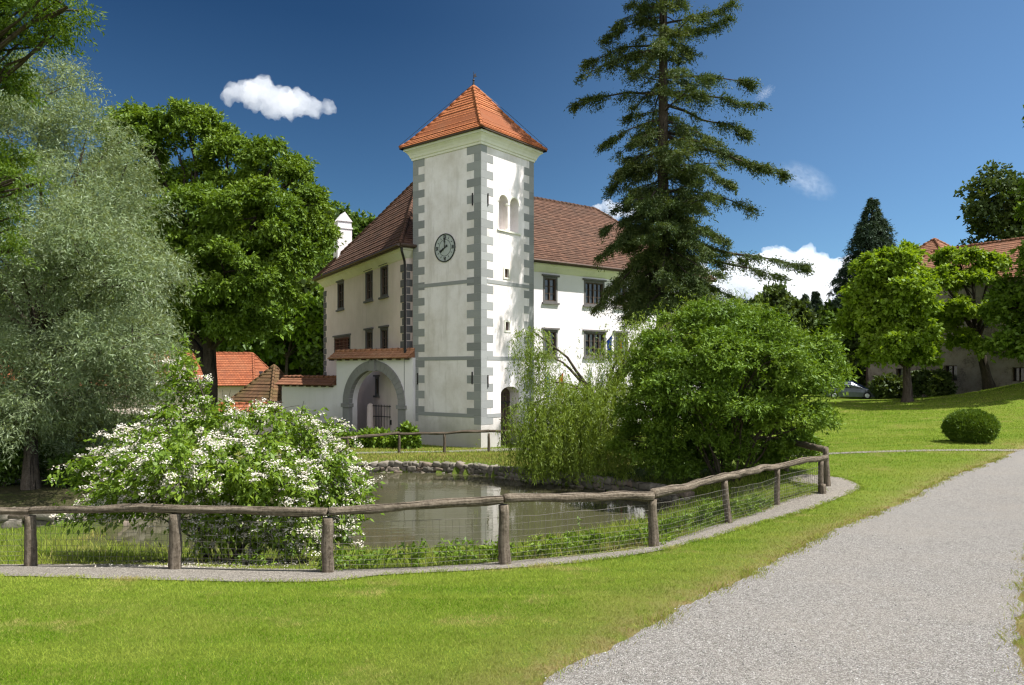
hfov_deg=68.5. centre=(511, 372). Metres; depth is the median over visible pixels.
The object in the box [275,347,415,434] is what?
gate wall
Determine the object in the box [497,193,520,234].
belfry window
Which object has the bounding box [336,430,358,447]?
garden shrub
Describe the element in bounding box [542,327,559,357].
window
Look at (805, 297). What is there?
spruce tree
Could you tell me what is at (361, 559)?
bank weeds
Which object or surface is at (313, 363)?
hillside tree
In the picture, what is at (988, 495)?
gravel road
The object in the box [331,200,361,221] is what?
hillside tree
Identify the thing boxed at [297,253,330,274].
hillside tree
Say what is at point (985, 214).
dark tree
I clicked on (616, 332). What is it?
window
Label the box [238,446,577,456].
court path
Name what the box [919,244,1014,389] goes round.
lawn tree
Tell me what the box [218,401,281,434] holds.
courtyard wall
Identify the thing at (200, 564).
fallen petals
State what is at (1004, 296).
tree
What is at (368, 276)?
window
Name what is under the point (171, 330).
hillside tree
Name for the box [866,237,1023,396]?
stone barn
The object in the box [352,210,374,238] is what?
hillside tree
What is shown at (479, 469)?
pond wall
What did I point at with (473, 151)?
clock tower
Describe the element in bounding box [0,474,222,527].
bank wall
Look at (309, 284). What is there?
hillside tree
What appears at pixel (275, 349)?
hillside tree
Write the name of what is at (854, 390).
parked car
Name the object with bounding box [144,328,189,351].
hillside tree
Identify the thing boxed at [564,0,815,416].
tall conifer
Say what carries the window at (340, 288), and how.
in the manor house
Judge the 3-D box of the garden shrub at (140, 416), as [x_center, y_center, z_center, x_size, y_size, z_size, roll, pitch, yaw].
[-14.376,2.290,28.866,3.477,2.409,2.501,0,0,0]
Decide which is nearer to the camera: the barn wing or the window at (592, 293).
the window at (592, 293)
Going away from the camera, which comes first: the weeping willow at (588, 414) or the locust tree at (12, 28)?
the locust tree at (12, 28)
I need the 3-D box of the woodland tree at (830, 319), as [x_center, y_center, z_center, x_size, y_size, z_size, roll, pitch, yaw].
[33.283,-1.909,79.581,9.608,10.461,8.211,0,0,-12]
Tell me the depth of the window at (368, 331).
42.18 m
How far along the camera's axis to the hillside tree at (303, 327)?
80.72 m
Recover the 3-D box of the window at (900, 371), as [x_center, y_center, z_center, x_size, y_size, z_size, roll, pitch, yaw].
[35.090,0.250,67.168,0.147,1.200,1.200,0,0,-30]
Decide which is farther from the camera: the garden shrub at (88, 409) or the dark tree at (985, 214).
the dark tree at (985, 214)
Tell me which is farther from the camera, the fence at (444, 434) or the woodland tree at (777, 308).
the woodland tree at (777, 308)
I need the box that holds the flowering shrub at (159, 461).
[42,333,385,563]
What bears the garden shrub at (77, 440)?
on the ground at (16, 496)
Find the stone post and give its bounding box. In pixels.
[366,403,374,429]
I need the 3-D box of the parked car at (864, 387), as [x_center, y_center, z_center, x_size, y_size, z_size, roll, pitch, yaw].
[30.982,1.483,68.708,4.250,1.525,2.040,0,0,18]
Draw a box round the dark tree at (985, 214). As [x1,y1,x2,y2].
[953,159,1023,245]
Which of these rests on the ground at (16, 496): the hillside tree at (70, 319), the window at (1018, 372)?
the hillside tree at (70, 319)
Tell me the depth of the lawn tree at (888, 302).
53.40 m
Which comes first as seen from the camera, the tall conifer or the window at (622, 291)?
the tall conifer
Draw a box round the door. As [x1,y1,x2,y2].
[501,388,509,444]
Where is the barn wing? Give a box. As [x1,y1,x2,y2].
[920,238,950,285]
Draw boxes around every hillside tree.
[40,282,107,346]
[108,282,195,351]
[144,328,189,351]
[203,269,288,364]
[245,248,305,279]
[246,288,323,374]
[273,278,305,372]
[286,278,320,300]
[287,200,336,228]
[292,332,323,374]
[296,268,319,281]
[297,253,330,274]
[307,210,338,226]
[307,284,323,329]
[319,248,332,257]
[322,248,332,266]
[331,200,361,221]
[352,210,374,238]
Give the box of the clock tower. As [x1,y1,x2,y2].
[398,72,547,447]
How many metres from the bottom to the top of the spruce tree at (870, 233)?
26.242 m
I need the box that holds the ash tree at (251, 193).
[86,96,346,442]
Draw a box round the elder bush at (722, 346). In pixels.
[602,295,864,483]
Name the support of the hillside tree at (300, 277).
on the ground at (16, 496)
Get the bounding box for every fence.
[0,436,830,572]
[262,429,531,454]
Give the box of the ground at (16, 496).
[0,278,1023,684]
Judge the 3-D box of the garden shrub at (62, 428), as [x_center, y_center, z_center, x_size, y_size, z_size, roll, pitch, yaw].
[-15.287,2.313,25.486,2.968,2.150,1.776,0,0,0]
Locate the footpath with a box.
[790,449,1023,456]
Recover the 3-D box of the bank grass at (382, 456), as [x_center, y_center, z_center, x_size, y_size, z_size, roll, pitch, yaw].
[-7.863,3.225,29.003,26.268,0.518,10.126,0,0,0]
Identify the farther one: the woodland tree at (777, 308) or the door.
the woodland tree at (777, 308)
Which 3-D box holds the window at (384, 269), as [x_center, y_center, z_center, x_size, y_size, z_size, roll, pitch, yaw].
[-6.711,-4.835,39.706,0.280,1.870,1.400,0,0,-29]
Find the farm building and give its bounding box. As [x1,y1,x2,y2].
[41,351,267,418]
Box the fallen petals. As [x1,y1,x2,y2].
[66,560,316,568]
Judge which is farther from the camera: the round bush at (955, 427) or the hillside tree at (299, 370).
the hillside tree at (299, 370)
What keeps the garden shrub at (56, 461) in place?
on the ground at (16, 496)
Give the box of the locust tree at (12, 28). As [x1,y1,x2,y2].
[0,0,107,270]
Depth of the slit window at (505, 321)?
35.50 m
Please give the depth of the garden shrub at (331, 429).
35.59 m
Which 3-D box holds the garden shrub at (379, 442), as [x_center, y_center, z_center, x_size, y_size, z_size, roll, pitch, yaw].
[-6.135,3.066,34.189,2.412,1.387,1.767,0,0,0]
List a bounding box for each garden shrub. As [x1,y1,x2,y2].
[0,440,42,485]
[24,415,94,439]
[38,438,78,477]
[41,397,115,427]
[43,444,105,487]
[64,433,110,445]
[95,402,185,439]
[307,421,346,445]
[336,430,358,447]
[351,426,395,447]
[388,420,421,448]
[866,372,902,398]
[911,367,958,397]
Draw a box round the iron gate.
[372,404,391,430]
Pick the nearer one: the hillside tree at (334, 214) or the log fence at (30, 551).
the log fence at (30, 551)
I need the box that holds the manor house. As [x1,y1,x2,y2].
[312,182,715,431]
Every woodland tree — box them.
[741,301,797,390]
[746,281,820,392]
[803,306,856,393]
[811,292,847,328]
[839,330,865,386]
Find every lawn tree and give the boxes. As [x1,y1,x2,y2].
[831,238,946,402]
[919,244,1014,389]
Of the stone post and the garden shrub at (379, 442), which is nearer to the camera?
the garden shrub at (379, 442)
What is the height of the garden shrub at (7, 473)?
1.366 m
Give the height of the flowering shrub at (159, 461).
3.982 m
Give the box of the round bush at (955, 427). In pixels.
[940,407,1000,443]
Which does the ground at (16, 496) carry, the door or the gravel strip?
the gravel strip
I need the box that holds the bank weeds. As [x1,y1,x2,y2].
[229,494,773,570]
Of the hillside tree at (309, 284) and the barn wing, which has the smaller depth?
the barn wing
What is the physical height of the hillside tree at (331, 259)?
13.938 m
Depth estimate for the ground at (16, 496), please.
7.86 m
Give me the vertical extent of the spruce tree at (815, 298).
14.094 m
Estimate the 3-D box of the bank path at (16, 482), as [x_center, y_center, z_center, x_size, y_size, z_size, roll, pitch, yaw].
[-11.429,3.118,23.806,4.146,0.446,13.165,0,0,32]
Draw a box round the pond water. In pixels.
[107,473,675,551]
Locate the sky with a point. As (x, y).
(899, 103)
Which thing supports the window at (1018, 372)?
in the stone barn
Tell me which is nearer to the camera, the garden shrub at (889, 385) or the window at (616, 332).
the window at (616, 332)
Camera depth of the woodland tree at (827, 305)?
82.75 m
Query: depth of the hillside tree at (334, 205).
141.52 m
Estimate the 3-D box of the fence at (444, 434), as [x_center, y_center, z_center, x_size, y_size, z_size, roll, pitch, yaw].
[-3.428,2.926,30.272,12.557,1.134,1.008,0,0,-15]
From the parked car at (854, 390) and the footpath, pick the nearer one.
the footpath
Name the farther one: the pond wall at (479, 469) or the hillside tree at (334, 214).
the hillside tree at (334, 214)
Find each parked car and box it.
[822,382,874,398]
[848,381,867,388]
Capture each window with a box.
[332,333,350,359]
[335,279,343,311]
[363,268,372,302]
[363,327,372,348]
[373,375,379,397]
[378,263,388,299]
[378,325,388,348]
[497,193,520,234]
[503,267,509,279]
[504,320,510,331]
[542,274,559,304]
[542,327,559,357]
[583,278,606,307]
[583,329,607,358]
[613,331,629,356]
[614,282,627,308]
[898,369,902,377]
[946,365,956,380]
[1013,367,1023,380]
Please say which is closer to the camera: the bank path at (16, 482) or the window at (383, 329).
the bank path at (16, 482)
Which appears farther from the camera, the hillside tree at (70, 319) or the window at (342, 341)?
the hillside tree at (70, 319)
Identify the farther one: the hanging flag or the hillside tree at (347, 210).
the hillside tree at (347, 210)
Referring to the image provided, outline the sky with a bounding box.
[0,0,1023,306]
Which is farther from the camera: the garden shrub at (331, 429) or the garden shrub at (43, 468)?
the garden shrub at (331, 429)
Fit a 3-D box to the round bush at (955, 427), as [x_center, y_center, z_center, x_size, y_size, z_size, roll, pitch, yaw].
[17.053,2.020,27.922,1.992,1.542,2.064,0,0,0]
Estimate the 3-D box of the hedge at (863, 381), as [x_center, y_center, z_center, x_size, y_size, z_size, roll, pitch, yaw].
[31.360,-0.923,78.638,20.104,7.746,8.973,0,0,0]
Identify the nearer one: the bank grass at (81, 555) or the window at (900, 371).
the bank grass at (81, 555)
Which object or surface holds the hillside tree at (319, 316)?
on the ground at (16, 496)
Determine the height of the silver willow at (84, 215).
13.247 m
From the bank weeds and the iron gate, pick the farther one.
the iron gate
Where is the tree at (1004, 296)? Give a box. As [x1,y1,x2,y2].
[975,105,1023,362]
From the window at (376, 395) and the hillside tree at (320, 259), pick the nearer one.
the window at (376, 395)
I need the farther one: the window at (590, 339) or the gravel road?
the window at (590, 339)
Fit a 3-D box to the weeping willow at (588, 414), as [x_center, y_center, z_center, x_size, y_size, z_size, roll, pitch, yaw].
[4.468,0.220,24.663,11.495,6.567,5.356,0,0,-18]
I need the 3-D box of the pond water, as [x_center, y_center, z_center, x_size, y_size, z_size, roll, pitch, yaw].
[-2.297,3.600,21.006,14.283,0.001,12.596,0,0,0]
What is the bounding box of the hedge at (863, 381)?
[730,337,865,392]
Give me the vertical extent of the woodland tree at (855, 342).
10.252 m
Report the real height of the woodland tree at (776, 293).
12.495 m
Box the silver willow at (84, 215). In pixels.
[0,47,210,489]
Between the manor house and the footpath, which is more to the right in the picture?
the footpath
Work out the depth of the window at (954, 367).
63.47 m
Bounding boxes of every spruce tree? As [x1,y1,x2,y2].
[799,293,815,319]
[810,291,822,311]
[814,197,897,317]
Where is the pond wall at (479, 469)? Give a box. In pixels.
[255,460,695,503]
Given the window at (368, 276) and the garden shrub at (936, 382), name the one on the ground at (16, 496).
the garden shrub at (936, 382)
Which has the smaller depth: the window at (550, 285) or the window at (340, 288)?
the window at (550, 285)
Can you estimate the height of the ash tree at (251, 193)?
17.679 m
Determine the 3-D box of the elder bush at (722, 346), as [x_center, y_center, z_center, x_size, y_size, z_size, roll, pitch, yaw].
[6.109,0.603,21.569,7.002,5.578,6.781,0,0,0]
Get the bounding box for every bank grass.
[0,466,817,568]
[196,447,632,473]
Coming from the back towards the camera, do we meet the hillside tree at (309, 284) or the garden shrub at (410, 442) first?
the hillside tree at (309, 284)
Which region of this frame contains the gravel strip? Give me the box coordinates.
[0,474,858,581]
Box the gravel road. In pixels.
[543,450,1023,684]
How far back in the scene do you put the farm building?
55.91 m
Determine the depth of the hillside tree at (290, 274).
105.03 m
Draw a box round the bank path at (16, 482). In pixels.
[2,456,286,483]
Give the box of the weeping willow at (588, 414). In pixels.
[473,282,811,488]
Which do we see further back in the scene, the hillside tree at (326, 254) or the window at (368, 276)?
the hillside tree at (326, 254)
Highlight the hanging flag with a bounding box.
[600,335,611,356]
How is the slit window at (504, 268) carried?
in the clock tower

